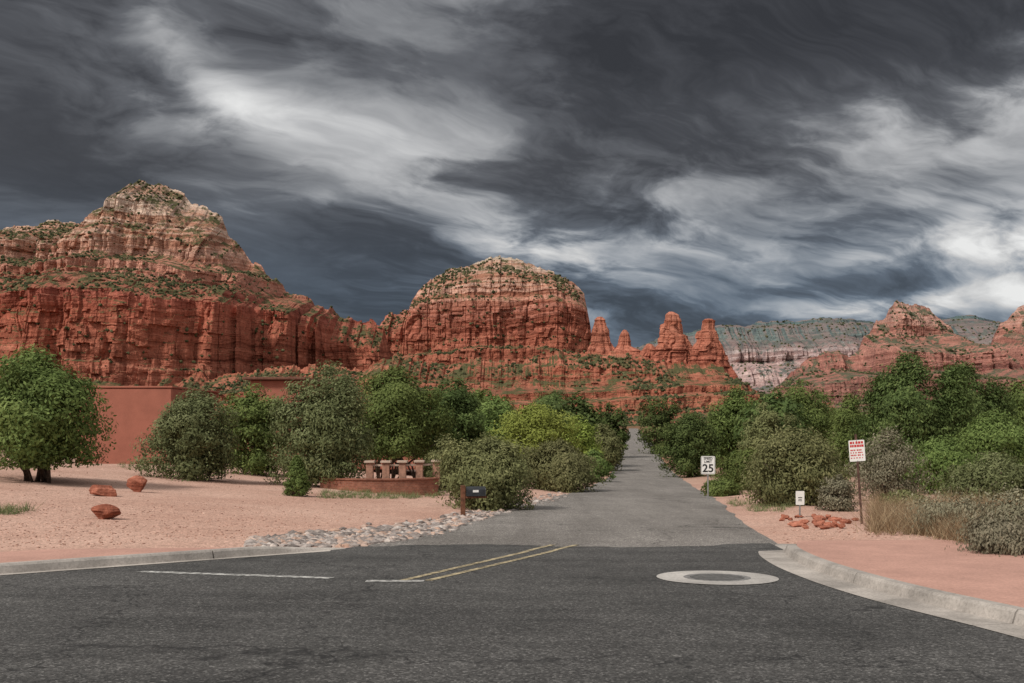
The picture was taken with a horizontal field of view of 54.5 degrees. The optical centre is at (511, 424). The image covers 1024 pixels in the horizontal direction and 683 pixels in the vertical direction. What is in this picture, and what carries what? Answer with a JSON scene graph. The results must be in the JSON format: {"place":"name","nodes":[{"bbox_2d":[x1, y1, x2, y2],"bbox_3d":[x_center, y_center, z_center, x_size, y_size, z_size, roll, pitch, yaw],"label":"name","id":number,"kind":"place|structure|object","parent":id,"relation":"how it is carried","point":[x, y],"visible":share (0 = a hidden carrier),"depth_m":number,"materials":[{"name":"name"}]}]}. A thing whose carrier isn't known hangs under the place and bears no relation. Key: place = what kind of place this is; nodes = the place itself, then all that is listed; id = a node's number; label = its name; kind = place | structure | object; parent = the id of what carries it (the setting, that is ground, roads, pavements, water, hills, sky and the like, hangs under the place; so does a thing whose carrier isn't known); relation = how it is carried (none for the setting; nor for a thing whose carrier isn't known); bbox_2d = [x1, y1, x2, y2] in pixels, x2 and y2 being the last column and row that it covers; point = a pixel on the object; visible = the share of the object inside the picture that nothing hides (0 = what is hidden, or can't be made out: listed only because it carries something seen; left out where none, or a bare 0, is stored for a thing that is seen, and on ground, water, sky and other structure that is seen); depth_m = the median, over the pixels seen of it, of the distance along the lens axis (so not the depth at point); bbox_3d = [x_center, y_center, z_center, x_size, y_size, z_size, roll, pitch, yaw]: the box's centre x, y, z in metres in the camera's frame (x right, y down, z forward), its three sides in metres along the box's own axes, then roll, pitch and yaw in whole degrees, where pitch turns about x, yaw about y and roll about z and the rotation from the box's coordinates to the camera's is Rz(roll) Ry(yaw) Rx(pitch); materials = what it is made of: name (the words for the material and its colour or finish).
{"place":"outdoors","nodes":[
{"label":"outdoors","id":0,"kind":"place"},
{"bbox_2d":[0,547,234,562],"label":"pavement","id":1,"kind":"structure","parent":0,"point":[28,555],"depth_m":14.66,"materials":[{"name":"pink concrete"}]},
{"bbox_2d":[0,180,393,385],"bbox_3d":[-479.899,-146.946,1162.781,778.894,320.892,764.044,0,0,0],"label":"butte","id":2,"kind":"object","parent":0,"point":[153,324],"visible":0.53,"depth_m":1091.39,"materials":[{"name":"stone"}]},
{"bbox_2d":[0,470,901,547],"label":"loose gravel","id":3,"kind":"structure","parent":0,"point":[29,517],"depth_m":19.82,"materials":[{"name":"gravel"}]},
{"bbox_2d":[70,349,833,425],"bbox_3d":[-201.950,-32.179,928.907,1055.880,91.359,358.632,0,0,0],"label":"red foothills","id":4,"kind":"structure","parent":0,"point":[703,379],"depth_m":986.55,"materials":[{"name":"stone"}]},
{"bbox_2d":[380,255,591,364],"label":"butte","id":5,"kind":"object","parent":4,"relation":"on","point":[415,334],"visible":0.45,"depth_m":1410.53,"materials":[{"name":"stone"}]},
{"bbox_2d":[587,317,611,354],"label":"rock spire","id":6,"kind":"object","parent":4,"relation":"on","point":[600,339],"visible":0.5,"depth_m":1143.56,"materials":[{"name":"stone"}]},
{"bbox_2d":[614,330,640,356],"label":"rock spire","id":7,"kind":"object","parent":4,"relation":"on","point":[624,344],"visible":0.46,"depth_m":1143.90,"materials":[{"name":"stone"}]},
{"bbox_2d":[640,344,654,358],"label":"rock spire","id":8,"kind":"object","parent":4,"relation":"on","point":[647,351],"visible":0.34,"depth_m":1132.18,"materials":[{"name":"stone"}]},
{"bbox_2d":[650,312,692,363],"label":"rock spire","id":9,"kind":"object","parent":4,"relation":"on","point":[671,347],"visible":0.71,"depth_m":1117.67,"materials":[{"name":"stone"}]},
{"bbox_2d":[684,336,691,363],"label":"rock spire","id":10,"kind":"object","parent":4,"relation":"on","point":[687,342],"visible":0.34,"depth_m":1120.19,"materials":[{"name":"stone"}]},
{"bbox_2d":[687,319,738,379],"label":"rock spire","id":11,"kind":"object","parent":4,"relation":"on","point":[707,347],"visible":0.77,"depth_m":1100.21,"materials":[{"name":"stone"}]},
{"bbox_2d":[0,423,954,551],"bbox_3d":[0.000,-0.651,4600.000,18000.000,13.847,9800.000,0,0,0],"label":"ground","id":12,"kind":"structure","parent":0,"point":[192,495],"depth_m":24.10,"materials":[{"name":"beige sand"}]},
{"bbox_2d":[0,343,118,482],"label":"tree","id":13,"kind":"object","parent":12,"relation":"on","point":[41,399],"visible":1,"depth_m":28.89,"materials":[{"name":"green plant"}]},
{"bbox_2d":[89,485,116,496],"bbox_3d":[-10.772,1.733,26.168,0.656,0.343,0.495,0,0,-30],"label":"boulder","id":14,"kind":"object","parent":12,"relation":"on","point":[105,490],"visible":0.99,"depth_m":26.00,"materials":[{"name":"red stone"}]},
{"bbox_2d":[91,504,120,518],"bbox_3d":[-8.368,1.796,20.448,0.592,0.344,0.405,0,0,26],"label":"boulder","id":15,"kind":"object","parent":12,"relation":"on","point":[105,511],"visible":0.95,"depth_m":20.34,"materials":[{"name":"red stone"}]},
{"bbox_2d":[126,475,146,491],"bbox_3d":[-10.758,1.713,28.595,0.518,0.529,0.360,0,0,29],"label":"boulder","id":16,"kind":"object","parent":12,"relation":"on","point":[136,483],"visible":0.91,"depth_m":28.49,"materials":[{"name":"red stone"}]},
{"bbox_2d":[127,386,242,481],"bbox_3d":[-11.894,0.334,36.914,4.002,3.652,3.853,0,0,36],"label":"juniper shrub","id":17,"kind":"object","parent":12,"relation":"on","point":[187,435],"visible":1,"depth_m":36.12,"materials":[{"name":"green plant"}]},
{"bbox_2d":[78,377,424,469],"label":"adobe house","id":18,"kind":"structure","parent":12,"relation":"on","point":[134,409],"depth_m":50.00,"materials":[{"name":"red paint"}]},
{"bbox_2d":[214,380,298,475],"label":"leafy shrub","id":19,"kind":"object","parent":12,"relation":"on","point":[254,423],"visible":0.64,"depth_m":43.20,"materials":[{"name":"green plant"}]},
{"bbox_2d":[282,455,312,496],"bbox_3d":[-6.699,1.631,30.996,0.982,1.430,1.007,0,0,0],"label":"conifer","id":20,"kind":"object","parent":12,"relation":"on","point":[297,483],"visible":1,"depth_m":30.80,"materials":[{"name":"green plant"}]},
{"bbox_2d":[259,359,378,485],"bbox_3d":[-7.246,-0.046,38.060,4.570,5.075,4.429,0,0,0],"label":"juniper tree","id":21,"kind":"object","parent":12,"relation":"on","point":[330,444],"visible":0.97,"depth_m":37.15,"materials":[{"name":"green plant"}]},
{"bbox_2d":[319,460,439,495],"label":"terrace wall","id":22,"kind":"structure","parent":12,"relation":"on","point":[419,483],"depth_m":36.54,"materials":[{"name":"red brick"}]},
{"bbox_2d":[0,462,794,514],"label":"green grass","id":23,"kind":"structure","parent":12,"relation":"on","point":[8,509],"depth_m":32.37,"materials":[{"name":"green plant"}]},
{"bbox_2d":[348,365,458,477],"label":"tree","id":24,"kind":"object","parent":12,"relation":"on","point":[399,406],"visible":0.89,"depth_m":43.91,"materials":[{"name":"green plant"}]},
{"bbox_2d":[244,491,567,547],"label":"river stones","id":25,"kind":"object","parent":12,"relation":"on","point":[363,535],"visible":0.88,"depth_m":19.21,"materials":[{"name":"grey stone"}]},
{"bbox_2d":[423,433,460,490],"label":"olive shrub","id":26,"kind":"object","parent":12,"relation":"on","point":[441,447],"visible":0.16,"depth_m":41.64,"materials":[{"name":"green plant"}]},
{"bbox_2d":[407,375,492,477],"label":"tree","id":27,"kind":"object","parent":12,"relation":"on","point":[468,419],"visible":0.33,"depth_m":48.15,"materials":[{"name":"green plant"}]},
{"bbox_2d":[461,485,486,515],"bbox_3d":[-1.007,2.146,26.119,0.680,1.129,0.206,0,0,-9],"label":"mailbox","id":28,"kind":"object","parent":12,"relation":"on","point":[475,491],"visible":0.88,"depth_m":26.02,"materials":[{"name":"grey metal"}]},
{"bbox_2d":[429,432,540,510],"bbox_3d":[-0.840,1.444,30.011,3.404,2.493,3.597,0,0,0],"label":"olive shrub","id":29,"kind":"object","parent":12,"relation":"on","point":[492,465],"visible":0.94,"depth_m":29.32,"materials":[{"name":"green plant"}]},
{"bbox_2d":[458,386,519,434],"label":"distant tree","id":30,"kind":"object","parent":12,"relation":"on","point":[479,395],"visible":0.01,"depth_m":90.14,"materials":[{"name":"green plant"}]},
{"bbox_2d":[463,395,516,440],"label":"tree","id":31,"kind":"object","parent":12,"relation":"on","point":[492,415],"visible":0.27,"depth_m":76.55,"materials":[{"name":"green plant"}]},
{"bbox_2d":[0,179,1023,425],"bbox_3d":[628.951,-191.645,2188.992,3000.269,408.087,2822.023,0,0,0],"label":"hillside scrub","id":32,"kind":"object","parent":12,"relation":"on","point":[212,287],"visible":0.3,"depth_m":1115.67,"materials":[{"name":"green plant"}]},
{"bbox_2d":[486,402,585,477],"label":"bright tree","id":33,"kind":"object","parent":12,"relation":"on","point":[531,427],"visible":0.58,"depth_m":70.17,"materials":[{"name":"green plant"}]},
{"bbox_2d":[523,384,571,418],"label":"dark tree","id":34,"kind":"object","parent":12,"relation":"on","point":[549,399],"visible":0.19,"depth_m":109.92,"materials":[{"name":"green plant"}]},
{"bbox_2d":[512,435,606,492],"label":"olive shrub","id":35,"kind":"object","parent":12,"relation":"on","point":[562,466],"visible":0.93,"depth_m":46.10,"materials":[{"name":"green plant"}]},
{"bbox_2d":[547,390,612,435],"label":"distant tree","id":36,"kind":"object","parent":12,"relation":"on","point":[581,408],"visible":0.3,"depth_m":104.97,"materials":[{"name":"green plant"}]},
{"bbox_2d":[560,415,604,458],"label":"bright tree","id":37,"kind":"object","parent":12,"relation":"on","point":[588,440],"visible":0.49,"depth_m":87.22,"materials":[{"name":"green plant"}]},
{"bbox_2d":[584,448,615,482],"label":"leafy shrub","id":38,"kind":"object","parent":12,"relation":"on","point":[606,468],"visible":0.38,"depth_m":65.44,"materials":[{"name":"green plant"}]},
{"bbox_2d":[591,423,625,471],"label":"olive shrub","id":39,"kind":"object","parent":12,"relation":"on","point":[610,442],"visible":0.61,"depth_m":95.13,"materials":[{"name":"green plant"}]},
{"bbox_2d":[599,402,630,455],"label":"dark tree","id":40,"kind":"object","parent":12,"relation":"on","point":[617,420],"visible":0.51,"depth_m":134.39,"materials":[{"name":"green plant"}]},
{"bbox_2d":[634,395,680,453],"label":"dark tree","id":41,"kind":"object","parent":12,"relation":"on","point":[656,423],"visible":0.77,"depth_m":149.00,"materials":[{"name":"green plant"}]},
{"bbox_2d":[651,409,723,477],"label":"juniper tree","id":42,"kind":"object","parent":12,"relation":"on","point":[690,441],"visible":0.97,"depth_m":79.22,"materials":[{"name":"green plant"}]},
{"bbox_2d":[701,456,714,498],"bbox_3d":[7.485,2.159,38.012,0.540,1.941,0.056,0,0,0],"label":"speed limit sign","id":43,"kind":"object","parent":12,"relation":"on","point":[707,465],"visible":0.98,"depth_m":37.99,"materials":[{"name":"metal"}]},
{"bbox_2d":[700,478,742,496],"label":"leafy shrub","id":44,"kind":"object","parent":12,"relation":"on","point":[723,488],"visible":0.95,"depth_m":40.62,"materials":[{"name":"green plant"}]},
{"bbox_2d":[700,383,757,467],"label":"pine tree","id":45,"kind":"object","parent":12,"relation":"on","point":[720,418],"visible":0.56,"depth_m":104.05,"materials":[{"name":"green plant"}]},
{"bbox_2d":[709,445,759,489],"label":"leafy shrub","id":46,"kind":"object","parent":12,"relation":"on","point":[729,468],"visible":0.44,"depth_m":45.71,"materials":[{"name":"green plant"}]},
{"bbox_2d":[736,401,799,452],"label":"olive tree","id":47,"kind":"object","parent":12,"relation":"on","point":[769,423],"visible":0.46,"depth_m":84.91,"materials":[{"name":"green plant"}]},
{"bbox_2d":[722,387,824,456],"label":"distant tree","id":48,"kind":"object","parent":12,"relation":"on","point":[780,405],"visible":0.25,"depth_m":88.21,"materials":[{"name":"green plant"}]},
{"bbox_2d":[791,522,802,526],"bbox_3d":[6.222,2.177,21.701,0.274,0.115,0.158,0,0,17],"label":"red rock","id":49,"kind":"object","parent":12,"relation":"on","point":[797,524],"visible":0.94,"depth_m":21.67,"materials":[{"name":"stone"}]},
{"bbox_2d":[757,378,836,443],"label":"tree","id":50,"kind":"object","parent":12,"relation":"on","point":[811,409],"visible":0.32,"depth_m":96.02,"materials":[{"name":"green plant"}]},
{"bbox_2d":[796,491,803,517],"bbox_3d":[7.047,2.044,24.357,0.210,0.859,0.041,0,0,0],"label":"marker post","id":51,"kind":"object","parent":12,"relation":"on","point":[799,498],"visible":0.83,"depth_m":24.34,"materials":[{"name":"metal"}]},
{"bbox_2d":[736,419,870,507],"bbox_3d":[8.940,1.210,31.076,4.000,2.867,3.984,0,0,0],"label":"olive shrub","id":52,"kind":"object","parent":12,"relation":"on","point":[789,466],"visible":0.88,"depth_m":30.17,"materials":[{"name":"green plant"}]},
{"bbox_2d":[799,519,809,523],"bbox_3d":[6.505,2.169,22.195,0.269,0.137,0.146,0,0,0],"label":"red rock","id":53,"kind":"object","parent":12,"relation":"on","point":[804,521],"visible":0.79,"depth_m":22.13,"materials":[{"name":"stone"}]},
{"bbox_2d":[827,517,837,520],"bbox_3d":[7.357,2.144,22.696,0.241,0.103,0.205,0,0,-30],"label":"red rock","id":54,"kind":"object","parent":12,"relation":"on","point":[831,518],"visible":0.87,"depth_m":22.68,"materials":[{"name":"stone"}]},
{"bbox_2d":[811,474,858,511],"bbox_3d":[8.813,1.881,27.012,1.221,1.179,1.134,0,0,0],"label":"sage shrub","id":55,"kind":"object","parent":12,"relation":"on","point":[836,495],"visible":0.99,"depth_m":26.80,"materials":[{"name":"grey plant"}]},
{"bbox_2d":[838,523,845,528],"bbox_3d":[6.742,2.061,20.331,0.149,0.129,0.129,0,0,0],"label":"red rock","id":56,"kind":"object","parent":12,"relation":"on","point":[841,525],"visible":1,"depth_m":20.29,"materials":[{"name":"stone"}]},
{"bbox_2d":[839,519,847,523],"bbox_3d":[7.295,2.110,21.846,0.212,0.115,0.191,0,0,26],"label":"red rock","id":57,"kind":"object","parent":12,"relation":"on","point":[844,521],"visible":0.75,"depth_m":21.78,"materials":[{"name":"stone"}]},
{"bbox_2d":[822,389,882,476],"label":"pine tree","id":58,"kind":"object","parent":12,"relation":"on","point":[840,437],"visible":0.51,"depth_m":73.00,"materials":[{"name":"green plant"}]},
{"bbox_2d":[848,434,865,523],"bbox_3d":[7.531,1.322,21.574,0.330,2.250,0.056,-4,0,7],"label":"street sign","id":59,"kind":"object","parent":12,"relation":"on","point":[856,450],"visible":0.98,"depth_m":21.56,"materials":[{"name":"metal"}]},
{"bbox_2d":[842,424,941,500],"bbox_3d":[12.561,1.270,33.884,3.779,2.846,3.327,0,0,-34],"label":"grey tree","id":60,"kind":"object","parent":12,"relation":"on","point":[897,462],"visible":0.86,"depth_m":33.63,"materials":[{"name":"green plant"}]},
{"bbox_2d":[878,489,929,507],"bbox_3d":[10.676,2.085,26.991,1.458,0.820,1.453,0,0,0],"label":"olive shrub","id":61,"kind":"object","parent":12,"relation":"on","point":[899,493],"visible":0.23,"depth_m":26.90,"materials":[{"name":"green plant"}]},
{"bbox_2d":[836,350,994,473],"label":"pine tree","id":62,"kind":"object","parent":12,"relation":"on","point":[897,398],"visible":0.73,"depth_m":57.18,"materials":[{"name":"green plant"}]},
{"bbox_2d":[825,485,1022,551],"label":"dry grass","id":63,"kind":"structure","parent":12,"relation":"on","point":[883,513],"depth_m":19.08,"materials":[{"name":"plant"}]},
{"bbox_2d":[902,489,960,512],"bbox_3d":[9.932,1.935,24.011,2.146,0.819,1.996,0,0,0],"label":"sage shrub","id":64,"kind":"object","parent":12,"relation":"on","point":[920,503],"visible":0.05,"depth_m":23.90,"materials":[{"name":"grey plant"}]},
{"bbox_2d":[898,428,985,494],"bbox_3d":[17.166,1.512,39.874,4.028,2.769,4.087,0,0,0],"label":"leafy shrub","id":65,"kind":"object","parent":12,"relation":"on","point":[940,455],"visible":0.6,"depth_m":39.14,"materials":[{"name":"green plant"}]},
{"bbox_2d":[881,476,1010,538],"bbox_3d":[8.270,1.542,18.510,3.000,1.191,2.842,0,0,0],"label":"sage shrub","id":66,"kind":"object","parent":12,"relation":"on","point":[944,512],"visible":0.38,"depth_m":18.34,"materials":[{"name":"grey plant"}]},
{"bbox_2d":[918,360,1023,442],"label":"pine tree","id":67,"kind":"object","parent":12,"relation":"on","point":[995,396],"visible":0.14,"depth_m":63.70,"materials":[{"name":"green plant"}]},
{"bbox_2d":[932,442,1023,503],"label":"juniper shrub","id":68,"kind":"object","parent":12,"relation":"on","point":[992,468],"visible":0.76,"depth_m":28.49,"materials":[{"name":"green plant"}]},
{"bbox_2d":[942,472,1023,544],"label":"sage shrub","id":69,"kind":"object","parent":12,"relation":"on","point":[1018,507],"visible":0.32,"depth_m":15.96,"materials":[{"name":"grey plant"}]},
{"bbox_2d":[943,501,1023,557],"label":"sage shrub","id":70,"kind":"object","parent":12,"relation":"on","point":[993,537],"visible":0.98,"depth_m":14.44,"materials":[{"name":"grey plant"}]},
{"bbox_2d":[945,405,1023,466],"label":"leafy shrub","id":71,"kind":"object","parent":12,"relation":"on","point":[981,437],"visible":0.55,"depth_m":45.28,"materials":[{"name":"green plant"}]},
{"bbox_2d":[1000,376,1023,443],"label":"pine tree","id":72,"kind":"object","parent":12,"relation":"on","point":[1020,407],"visible":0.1,"depth_m":68.94,"materials":[{"name":"green plant"}]},
{"bbox_2d":[0,543,1023,682],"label":"intersection road","id":73,"kind":"structure","parent":0,"point":[591,614],"depth_m":8.98,"materials":[{"name":"grey asphalt"}]},
{"bbox_2d":[0,546,344,574],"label":"kerb","id":74,"kind":"structure","parent":73,"relation":"on","point":[21,567],"depth_m":14.30,"materials":[{"name":"concrete"}]},
{"bbox_2d":[139,571,333,578],"bbox_3d":[-3.624,1.944,12.936,2.802,0.032,0.170,0,0,15],"label":"stop line","id":75,"kind":"object","parent":73,"relation":"on","point":[237,574],"visible":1,"depth_m":12.94,"materials":[{"name":"white paint"}]},
{"bbox_2d":[365,580,423,581],"bbox_3d":[-1.443,1.920,12.268,0.715,0.006,0.170,0,0,0],"label":"short stop line","id":76,"kind":"object","parent":73,"relation":"on","point":[394,580],"visible":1,"depth_m":12.24,"materials":[{"name":"white paint"}]},
{"bbox_2d":[401,544,551,579],"bbox_3d":[-0.323,2.005,14.842,0.100,0.166,5.460,0,0,22],"label":"line","id":77,"kind":"object","parent":73,"relation":"on","point":[473,563],"visible":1,"depth_m":14.17,"materials":[{"name":"yellow paint"}]},
{"bbox_2d":[427,544,575,579],"bbox_3d":[0.047,2.005,14.842,0.100,0.166,5.498,0,0,23],"label":"line","id":78,"kind":"object","parent":73,"relation":"on","point":[435,578],"visible":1,"depth_m":14.17,"materials":[{"name":"yellow paint"}]},
{"bbox_2d":[657,571,778,584],"bbox_3d":[2.599,1.929,12.614,1.520,0.053,1.520,0,0,0],"label":"manhole cover","id":79,"kind":"object","parent":73,"relation":"on","point":[722,577],"visible":1,"depth_m":12.56,"materials":[{"name":"concrete"}]},
{"bbox_2d":[758,544,1023,638],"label":"kerb","id":80,"kind":"structure","parent":73,"relation":"on","point":[1003,618],"depth_m":10.68,"materials":[{"name":"concrete"}]},
{"bbox_2d":[0,0,1023,347],"label":"sky","id":81,"kind":"structure","parent":0,"point":[744,163],"materials":[{"name":"grey"}]},
{"bbox_2d":[368,428,777,546],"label":"residential road","id":82,"kind":"structure","parent":0,"point":[638,500],"depth_m":24.40,"materials":[{"name":"grey asphalt"}]},
{"bbox_2d":[635,315,1001,393],"bbox_3d":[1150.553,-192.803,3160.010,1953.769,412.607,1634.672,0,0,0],"label":"mesa","id":83,"kind":"structure","parent":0,"point":[776,356],"depth_m":3357.24,"materials":[{"name":"grey stone"}]},
{"bbox_2d":[770,301,1023,411],"bbox_3d":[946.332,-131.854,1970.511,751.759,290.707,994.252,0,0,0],"label":"peaks","id":84,"kind":"object","parent":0,"point":[1000,362],"visible":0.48,"depth_m":2111.23,"materials":[{"name":"stone"}]},
{"bbox_2d":[797,540,1023,607],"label":"pavement","id":85,"kind":"structure","parent":0,"point":[935,564],"depth_m":13.05,"materials":[{"name":"pink concrete"}]}
]}

